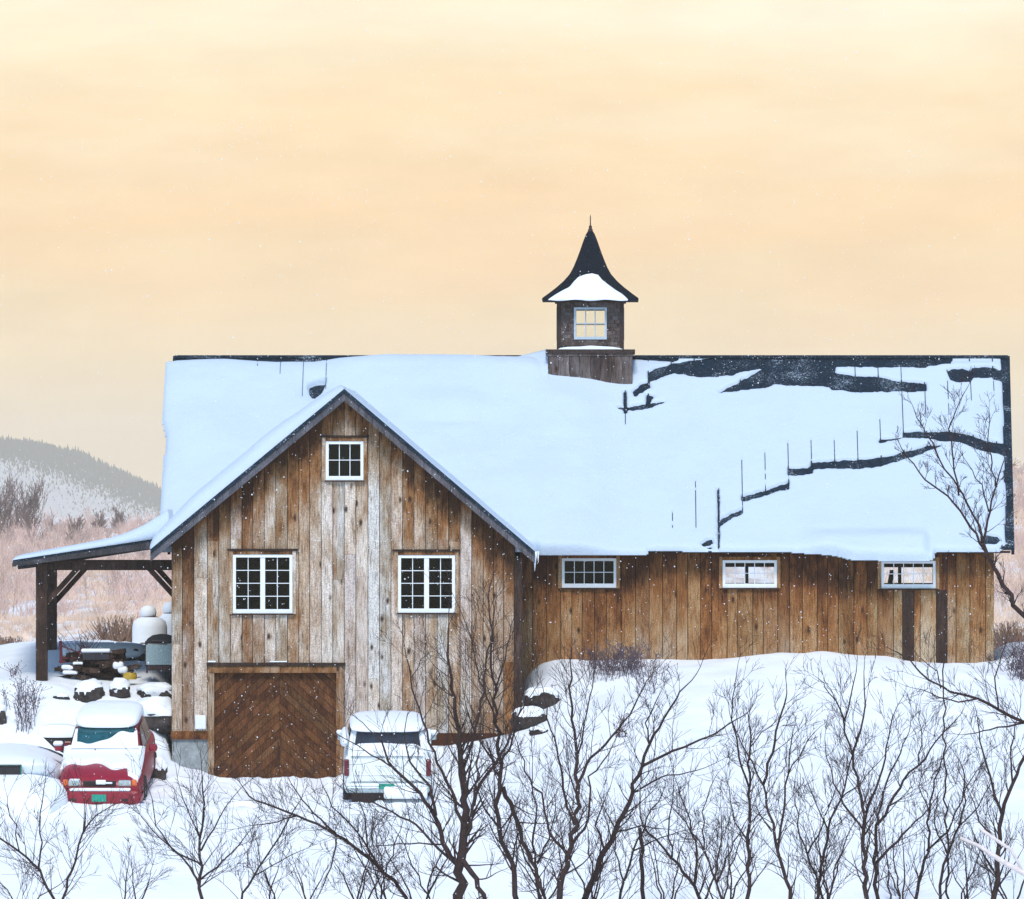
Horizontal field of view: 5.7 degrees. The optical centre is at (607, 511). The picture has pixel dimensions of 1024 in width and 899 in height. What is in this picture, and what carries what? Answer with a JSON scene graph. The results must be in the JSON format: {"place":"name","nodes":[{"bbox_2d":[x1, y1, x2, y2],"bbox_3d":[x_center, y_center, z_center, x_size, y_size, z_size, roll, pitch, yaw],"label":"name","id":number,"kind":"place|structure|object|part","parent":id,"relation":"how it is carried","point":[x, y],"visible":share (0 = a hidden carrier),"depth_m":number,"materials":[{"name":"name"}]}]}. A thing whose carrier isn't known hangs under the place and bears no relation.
{"place":"outdoors","nodes":[
{"label":"outdoors","id":0,"kind":"place"},
{"bbox_2d":[0,455,159,517],"bbox_3d":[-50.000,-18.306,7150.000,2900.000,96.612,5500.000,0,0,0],"label":"hills","id":1,"kind":"structure","parent":0,"point":[65,501],"depth_m":7143.67,"materials":[{"name":"white snow"}]},
{"bbox_2d":[0,434,1023,516],"bbox_3d":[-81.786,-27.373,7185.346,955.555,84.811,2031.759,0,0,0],"label":"forest","id":2,"kind":"object","parent":1,"relation":"on","point":[52,456],"visible":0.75,"depth_m":7727.79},
{"bbox_2d":[136,696,171,735],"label":"boulder","id":3,"kind":"object","parent":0,"point":[157,710],"visible":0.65,"depth_m":200.09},
{"bbox_2d":[0,478,1023,898],"bbox_3d":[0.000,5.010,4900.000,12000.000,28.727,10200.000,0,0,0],"label":"ground","id":4,"kind":"structure","parent":0,"point":[694,722],"depth_m":193.30,"materials":[{"name":"white snow"}]},
{"bbox_2d":[0,702,6,724],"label":"boulder","id":5,"kind":"object","parent":4,"relation":"on","point":[3,711],"visible":1,"depth_m":199.92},
{"bbox_2d":[0,660,22,676],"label":"weed clump","id":6,"kind":"object","parent":4,"relation":"on","point":[16,667],"visible":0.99,"depth_m":202.79,"materials":[{"name":"grey plant"}]},
{"bbox_2d":[0,635,22,644],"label":"bush","id":7,"kind":"object","parent":4,"relation":"on","point":[5,641],"visible":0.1,"depth_m":227.85,"materials":[{"name":"brown plant"}]},
{"bbox_2d":[0,466,27,541],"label":"bare tree","id":8,"kind":"object","parent":4,"relation":"on","point":[7,511],"visible":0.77,"depth_m":1099.99,"materials":[{"name":"plant"}]},
{"bbox_2d":[1,672,51,731],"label":"weed clump","id":9,"kind":"object","parent":4,"relation":"on","point":[19,711],"visible":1,"depth_m":200.27,"materials":[{"name":"plant"}]},
{"bbox_2d":[7,471,56,543],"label":"bare tree","id":10,"kind":"object","parent":4,"relation":"on","point":[33,503],"visible":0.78,"depth_m":1149.82,"materials":[{"name":"plant"}]},
{"bbox_2d":[0,743,67,813],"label":"buried car","id":11,"kind":"object","parent":4,"relation":"on","point":[12,759],"visible":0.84,"depth_m":193.63,"materials":[{"name":"white metal"}]},
{"bbox_2d":[0,853,83,898],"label":"shrub","id":12,"kind":"object","parent":4,"relation":"on","point":[26,884],"visible":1,"depth_m":181.59,"materials":[{"name":"brown plant"}]},
{"bbox_2d":[0,759,84,898],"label":"bare tree","id":13,"kind":"object","parent":4,"relation":"on","point":[39,820],"visible":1,"depth_m":182.40,"materials":[{"name":"brown plant"}]},
{"bbox_2d":[43,517,64,531],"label":"bare tree","id":14,"kind":"object","parent":4,"relation":"on","point":[54,525],"visible":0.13,"depth_m":1399.95,"materials":[{"name":"brown plant"}]},
{"bbox_2d":[37,724,75,752],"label":"trailer","id":15,"kind":"object","parent":4,"relation":"on","point":[61,732],"visible":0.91,"depth_m":197.00,"materials":[{"name":"white metal"}]},
{"bbox_2d":[53,692,69,698],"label":"boulder","id":16,"kind":"object","parent":4,"relation":"on","point":[59,695],"visible":0.99,"depth_m":200.84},
{"bbox_2d":[64,512,91,542],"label":"bare tree","id":17,"kind":"object","parent":4,"relation":"on","point":[78,522],"visible":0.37,"depth_m":1199.83,"materials":[{"name":"plant"}]},
{"bbox_2d":[58,628,108,663],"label":"shrub","id":18,"kind":"object","parent":4,"relation":"on","point":[84,647],"visible":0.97,"depth_m":204.36,"materials":[{"name":"brown plant"}]},
{"bbox_2d":[73,678,104,702],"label":"boulder","id":19,"kind":"object","parent":4,"relation":"on","point":[87,691],"visible":0.91,"depth_m":200.86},
{"bbox_2d":[54,648,139,679],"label":"wood pile","id":20,"kind":"object","parent":4,"relation":"on","point":[103,663],"visible":1,"depth_m":202.57,"materials":[{"name":"brown wood"}]},
{"bbox_2d":[59,641,80,662],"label":"wooden rack","id":21,"kind":"object","parent":20,"relation":"on","point":[61,660],"visible":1,"depth_m":202.97,"materials":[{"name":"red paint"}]},
{"bbox_2d":[32,757,161,898],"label":"bare tree","id":22,"kind":"object","parent":4,"relation":"on","point":[85,826],"visible":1,"depth_m":183.47,"materials":[{"name":"brown plant"}]},
{"bbox_2d":[90,509,106,532],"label":"bare tree","id":23,"kind":"object","parent":4,"relation":"on","point":[101,521],"visible":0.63,"depth_m":1499.79,"materials":[{"name":"grey plant"}]},
{"bbox_2d":[62,642,144,660],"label":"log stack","id":24,"kind":"object","parent":4,"relation":"on","point":[135,651],"visible":0.37,"depth_m":205.04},
{"bbox_2d":[53,700,156,804],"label":"car","id":25,"kind":"object","parent":4,"relation":"on","point":[109,732],"visible":0.93,"depth_m":195.20,"materials":[{"name":"red paint"}]},
{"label":"side window","id":26,"kind":"part","parent":25,"relation":"part of","materials":[{"name":"grey glass"}]},
{"bbox_2d":[81,614,139,641],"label":"bush","id":27,"kind":"object","parent":4,"relation":"on","point":[125,634],"visible":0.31,"depth_m":225.67,"materials":[{"name":"brown plant"}]},
{"bbox_2d":[110,506,128,533],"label":"bare tree","id":28,"kind":"object","parent":4,"relation":"on","point":[117,520],"visible":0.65,"depth_m":1499.78,"materials":[{"name":"grey plant"}]},
{"bbox_2d":[109,678,130,698],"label":"boulder","id":29,"kind":"object","parent":4,"relation":"on","point":[119,687],"visible":0.96,"depth_m":200.97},
{"bbox_2d":[123,672,136,679],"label":"bucket","id":30,"kind":"object","parent":4,"relation":"on","point":[129,676],"visible":1,"depth_m":202.09,"materials":[{"name":"yellow plastic"}]},
{"bbox_2d":[129,664,141,672],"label":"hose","id":31,"kind":"object","parent":30,"relation":"on","point":[136,668],"visible":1,"depth_m":202.09,"materials":[{"name":"black rubber"}]},
{"bbox_2d":[91,835,173,898],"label":"thicket shrub","id":32,"kind":"object","parent":4,"relation":"on","point":[136,871],"visible":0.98,"depth_m":183.30,"materials":[{"name":"brown plant"}]},
{"bbox_2d":[132,605,166,644],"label":"gas tank","id":33,"kind":"object","parent":4,"relation":"on","point":[147,625],"visible":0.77,"depth_m":208.35,"materials":[{"name":"white metal"}]},
{"bbox_2d":[136,682,171,698],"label":"boulder","id":34,"kind":"object","parent":4,"relation":"on","point":[161,689],"visible":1,"depth_m":201.10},
{"bbox_2d":[140,634,171,672],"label":"grill","id":35,"kind":"object","parent":4,"relation":"on","point":[158,654],"visible":0.92,"depth_m":201.95,"materials":[{"name":"metal"}]},
{"bbox_2d":[154,757,167,779],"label":"boulder","id":36,"kind":"object","parent":4,"relation":"on","point":[160,762],"visible":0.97,"depth_m":197.26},
{"bbox_2d":[159,602,171,634],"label":"gas tank","id":37,"kind":"object","parent":4,"relation":"on","point":[167,610],"visible":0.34,"depth_m":209.41,"materials":[{"name":"white metal"}]},
{"bbox_2d":[111,728,273,898],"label":"bare tree","id":38,"kind":"object","parent":4,"relation":"on","point":[199,862],"visible":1,"depth_m":181.98,"materials":[{"name":"brown plant"}]},
{"bbox_2d":[170,770,325,898],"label":"bare tree","id":39,"kind":"object","parent":4,"relation":"on","point":[273,845],"visible":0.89,"depth_m":183.03,"materials":[{"name":"brown plant"}]},
{"bbox_2d":[239,818,296,898],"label":"thicket shrub","id":40,"kind":"object","parent":4,"relation":"on","point":[270,887],"visible":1,"depth_m":181.95,"materials":[{"name":"brown plant"}]},
{"bbox_2d":[180,735,407,898],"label":"bare tree","id":41,"kind":"object","parent":4,"relation":"on","point":[327,828],"visible":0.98,"depth_m":180.48,"materials":[{"name":"brown plant"}]},
{"bbox_2d":[273,841,336,898],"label":"thicket shrub","id":42,"kind":"object","parent":4,"relation":"on","point":[301,885],"visible":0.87,"depth_m":185.86,"materials":[{"name":"brown plant"}]},
{"bbox_2d":[307,809,409,898],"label":"thicket shrub","id":43,"kind":"object","parent":4,"relation":"on","point":[359,889],"visible":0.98,"depth_m":181.78,"materials":[{"name":"brown plant"}]},
{"bbox_2d":[331,791,415,898],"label":"thicket shrub","id":44,"kind":"object","parent":4,"relation":"on","point":[384,877],"visible":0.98,"depth_m":180.38,"materials":[{"name":"brown plant"}]},
{"bbox_2d":[336,711,437,802],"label":"car","id":45,"kind":"object","parent":4,"relation":"on","point":[360,729],"visible":0.73,"depth_m":193.84,"materials":[{"name":"white paint"}]},
{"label":"rear window","id":46,"kind":"part","parent":45,"relation":"part of","materials":[{"name":"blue glass"}]},
{"bbox_2d":[359,788,479,898],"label":"thicket shrub","id":47,"kind":"object","parent":4,"relation":"on","point":[428,891],"visible":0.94,"depth_m":180.02,"materials":[{"name":"brown plant"}]},
{"bbox_2d":[295,575,563,898],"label":"bare tree","id":48,"kind":"object","parent":4,"relation":"on","point":[460,862],"visible":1,"depth_m":178.45,"materials":[{"name":"brown plant"}]},
{"bbox_2d":[424,555,583,898],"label":"bare tree","id":49,"kind":"object","parent":4,"relation":"on","point":[501,787],"visible":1,"depth_m":179.47,"materials":[{"name":"brown plant"}]},
{"bbox_2d":[0,457,1023,619],"bbox_3d":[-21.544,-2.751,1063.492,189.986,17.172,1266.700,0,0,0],"label":"frosted wood","id":50,"kind":"object","parent":4,"relation":"on","point":[123,585],"visible":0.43,"depth_m":592.94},
{"bbox_2d":[0,464,1023,642],"bbox_3d":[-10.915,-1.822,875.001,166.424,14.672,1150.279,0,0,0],"label":"brush","id":51,"kind":"object","parent":4,"relation":"on","point":[165,599],"visible":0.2,"depth_m":528.65,"materials":[{"name":"beige plant"}]},
{"bbox_2d":[12,215,1014,778],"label":"barn","id":52,"kind":"structure","parent":4,"relation":"on","point":[262,439],"depth_m":203.50,"materials":[{"name":"brown wood"}]},
{"bbox_2d":[227,549,297,614],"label":"window","id":53,"kind":"structure","parent":52,"relation":"in","point":[233,553],"depth_m":199.95,"materials":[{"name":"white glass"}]},
{"bbox_2d":[215,673,335,778],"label":"garage door","id":54,"kind":"structure","parent":52,"relation":"in","point":[239,730],"depth_m":200.05,"materials":[{"name":"brown wood"}]},
{"bbox_2d":[320,435,368,481],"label":"window","id":55,"kind":"structure","parent":52,"relation":"in","point":[325,441],"depth_m":199.95,"materials":[{"name":"white wood"}]},
{"bbox_2d":[392,549,460,613],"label":"window","id":56,"kind":"structure","parent":52,"relation":"in","point":[397,555],"depth_m":199.95,"materials":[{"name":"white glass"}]},
{"bbox_2d":[558,555,619,588],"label":"window","id":57,"kind":"structure","parent":52,"relation":"in","point":[561,558],"depth_m":203.44,"materials":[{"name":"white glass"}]},
{"bbox_2d":[719,557,780,588],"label":"window","id":58,"kind":"structure","parent":52,"relation":"in","point":[776,560],"depth_m":203.44,"materials":[{"name":"white wood"}]},
{"bbox_2d":[878,557,938,589],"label":"window","id":59,"kind":"structure","parent":52,"relation":"in","point":[881,585],"depth_m":203.44,"materials":[{"name":"white wood"}]},
{"bbox_2d":[472,726,580,898],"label":"bare tree","id":60,"kind":"object","parent":4,"relation":"on","point":[534,851],"visible":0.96,"depth_m":180.41,"materials":[{"name":"brown plant"}]},
{"bbox_2d":[510,706,546,730],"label":"boulder","id":61,"kind":"object","parent":4,"relation":"on","point":[538,714],"visible":0.68,"depth_m":198.86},
{"bbox_2d":[529,726,547,735],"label":"boulder","id":62,"kind":"object","parent":4,"relation":"on","point":[538,730],"visible":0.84,"depth_m":197.98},
{"bbox_2d":[485,790,594,898],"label":"thicket shrub","id":63,"kind":"object","parent":4,"relation":"on","point":[553,893],"visible":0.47,"depth_m":183.20,"materials":[{"name":"brown plant"}]},
{"bbox_2d":[524,685,559,708],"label":"boulder","id":64,"kind":"object","parent":4,"relation":"on","point":[549,688],"visible":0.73,"depth_m":200.15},
{"bbox_2d":[527,795,630,898],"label":"thicket shrub","id":65,"kind":"object","parent":4,"relation":"on","point":[599,876],"visible":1,"depth_m":180.25,"materials":[{"name":"brown plant"}]},
{"bbox_2d":[494,603,681,898],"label":"bare tree","id":66,"kind":"object","parent":4,"relation":"on","point":[576,821],"visible":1,"depth_m":179.07,"materials":[{"name":"brown plant"}]},
{"bbox_2d":[566,636,676,682],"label":"shrub","id":67,"kind":"object","parent":4,"relation":"on","point":[630,663],"visible":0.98,"depth_m":201.43,"materials":[{"name":"plant"}]},
{"bbox_2d":[607,709,640,736],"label":"weed clump","id":68,"kind":"object","parent":4,"relation":"on","point":[622,728],"visible":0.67,"depth_m":197.18,"materials":[{"name":"grey plant"}]},
{"bbox_2d":[563,735,718,898],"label":"bare tree","id":69,"kind":"object","parent":4,"relation":"on","point":[633,849],"visible":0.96,"depth_m":181.50,"materials":[{"name":"brown plant"}]},
{"bbox_2d":[638,827,644,898],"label":"dead stem","id":70,"kind":"object","parent":4,"relation":"on","point":[642,882],"visible":0.91,"depth_m":182.47,"materials":[{"name":"brown plant"}]},
{"bbox_2d":[633,660,670,693],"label":"weed clump","id":71,"kind":"object","parent":4,"relation":"on","point":[648,675],"visible":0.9,"depth_m":200.50,"materials":[{"name":"grey plant"}]},
{"bbox_2d":[621,794,700,898],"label":"thicket shrub","id":72,"kind":"object","parent":4,"relation":"on","point":[658,889],"visible":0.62,"depth_m":185.56,"materials":[{"name":"brown plant"}]},
{"bbox_2d":[572,624,762,898],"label":"bare tree","id":73,"kind":"object","parent":4,"relation":"on","point":[617,826],"visible":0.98,"depth_m":180.49,"materials":[{"name":"brown plant"}]},
{"bbox_2d":[603,722,744,898],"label":"bare tree","id":74,"kind":"object","parent":4,"relation":"on","point":[680,867],"visible":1,"depth_m":181.49,"materials":[{"name":"brown plant"}]},
{"bbox_2d":[644,745,772,898],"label":"bare tree","id":75,"kind":"object","parent":4,"relation":"on","point":[703,848],"visible":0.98,"depth_m":180.51,"materials":[{"name":"brown plant"}]},
{"bbox_2d":[665,788,774,898],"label":"thicket shrub","id":76,"kind":"object","parent":4,"relation":"on","point":[730,886],"visible":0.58,"depth_m":183.37,"materials":[{"name":"brown plant"}]},
{"bbox_2d":[693,634,798,898],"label":"bare tree","id":77,"kind":"object","parent":4,"relation":"on","point":[750,857],"visible":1,"depth_m":179.97,"materials":[{"name":"brown plant"}]},
{"bbox_2d":[711,651,842,898],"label":"bare tree","id":78,"kind":"object","parent":4,"relation":"on","point":[777,846],"visible":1,"depth_m":179.48,"materials":[{"name":"brown plant"}]},
{"bbox_2d":[766,723,868,898],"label":"bare tree","id":79,"kind":"object","parent":4,"relation":"on","point":[803,843],"visible":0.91,"depth_m":181.51,"materials":[{"name":"brown plant"}]},
{"bbox_2d":[789,769,881,898],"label":"thicket shrub","id":80,"kind":"object","parent":4,"relation":"on","point":[828,893],"visible":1,"depth_m":180.77,"materials":[{"name":"brown plant"}]},
{"bbox_2d":[763,702,908,898],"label":"bare tree","id":81,"kind":"object","parent":4,"relation":"on","point":[826,843],"visible":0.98,"depth_m":181.00,"materials":[{"name":"brown plant"}]},
{"bbox_2d":[790,617,926,898],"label":"bare tree","id":82,"kind":"object","parent":4,"relation":"on","point":[863,827],"visible":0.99,"depth_m":179.50,"materials":[{"name":"brown plant"}]},
{"bbox_2d":[867,789,930,898],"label":"thicket shrub","id":83,"kind":"object","parent":4,"relation":"on","point":[893,880],"visible":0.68,"depth_m":185.85,"materials":[{"name":"brown plant"}]},
{"bbox_2d":[842,680,977,898],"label":"bare tree","id":84,"kind":"object","parent":4,"relation":"on","point":[876,853],"visible":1,"depth_m":180.47,"materials":[{"name":"brown plant"}]},
{"bbox_2d":[869,619,1023,845],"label":"bare tree","id":85,"kind":"object","parent":4,"relation":"on","point":[1020,720],"visible":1,"depth_m":181.62,"materials":[{"name":"brown plant"}]},
{"bbox_2d":[884,716,1008,898],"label":"bare tree","id":86,"kind":"object","parent":4,"relation":"on","point":[920,876],"visible":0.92,"depth_m":181.99,"materials":[{"name":"brown plant"}]},
{"bbox_2d":[936,550,961,898],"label":"bare tree","id":87,"kind":"object","parent":4,"relation":"on","point":[948,868],"visible":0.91,"depth_m":183.49,"materials":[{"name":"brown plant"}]},
{"bbox_2d":[893,365,1023,618],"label":"bare tree","id":88,"kind":"object","parent":4,"relation":"on","point":[1008,592],"visible":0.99,"depth_m":182.48,"materials":[{"name":"brown plant"}]},
{"bbox_2d":[915,718,1009,898],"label":"bare tree","id":89,"kind":"object","parent":4,"relation":"on","point":[940,894],"visible":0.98,"depth_m":181.51,"materials":[{"name":"brown plant"}]},
{"bbox_2d":[928,787,1011,898],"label":"thicket shrub","id":90,"kind":"object","parent":4,"relation":"on","point":[968,879],"visible":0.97,"depth_m":180.92,"materials":[{"name":"brown plant"}]},
{"bbox_2d":[945,676,1023,898],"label":"bare tree","id":91,"kind":"object","parent":4,"relation":"on","point":[996,875],"visible":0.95,"depth_m":179.97,"materials":[{"name":"brown plant"}]},
{"bbox_2d":[955,808,1023,898],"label":"thicket shrub","id":92,"kind":"object","parent":4,"relation":"on","point":[977,861],"visible":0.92,"depth_m":181.06,"materials":[{"name":"brown plant"}]},
{"bbox_2d":[960,827,1023,875],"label":"snowy branch","id":93,"kind":"object","parent":4,"relation":"on","point":[1019,870],"visible":1,"depth_m":159.98,"materials":[{"name":"white snow"}]},
{"bbox_2d":[974,634,1023,680],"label":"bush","id":94,"kind":"object","parent":4,"relation":"on","point":[1019,665],"visible":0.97,"depth_m":201.04,"materials":[{"name":"plant"}]},
{"bbox_2d":[994,620,1023,648],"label":"bush","id":95,"kind":"object","parent":4,"relation":"on","point":[1015,632],"visible":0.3,"depth_m":225.66,"materials":[{"name":"brown plant"}]},
{"bbox_2d":[0,0,1023,898],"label":"falling snow","id":96,"kind":"structure","parent":0,"point":[508,432],"depth_m":162.25,"materials":[{"name":"white snow"}]},
{"bbox_2d":[0,0,1023,489],"label":"sky","id":97,"kind":"structure","parent":0,"point":[374,112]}
]}

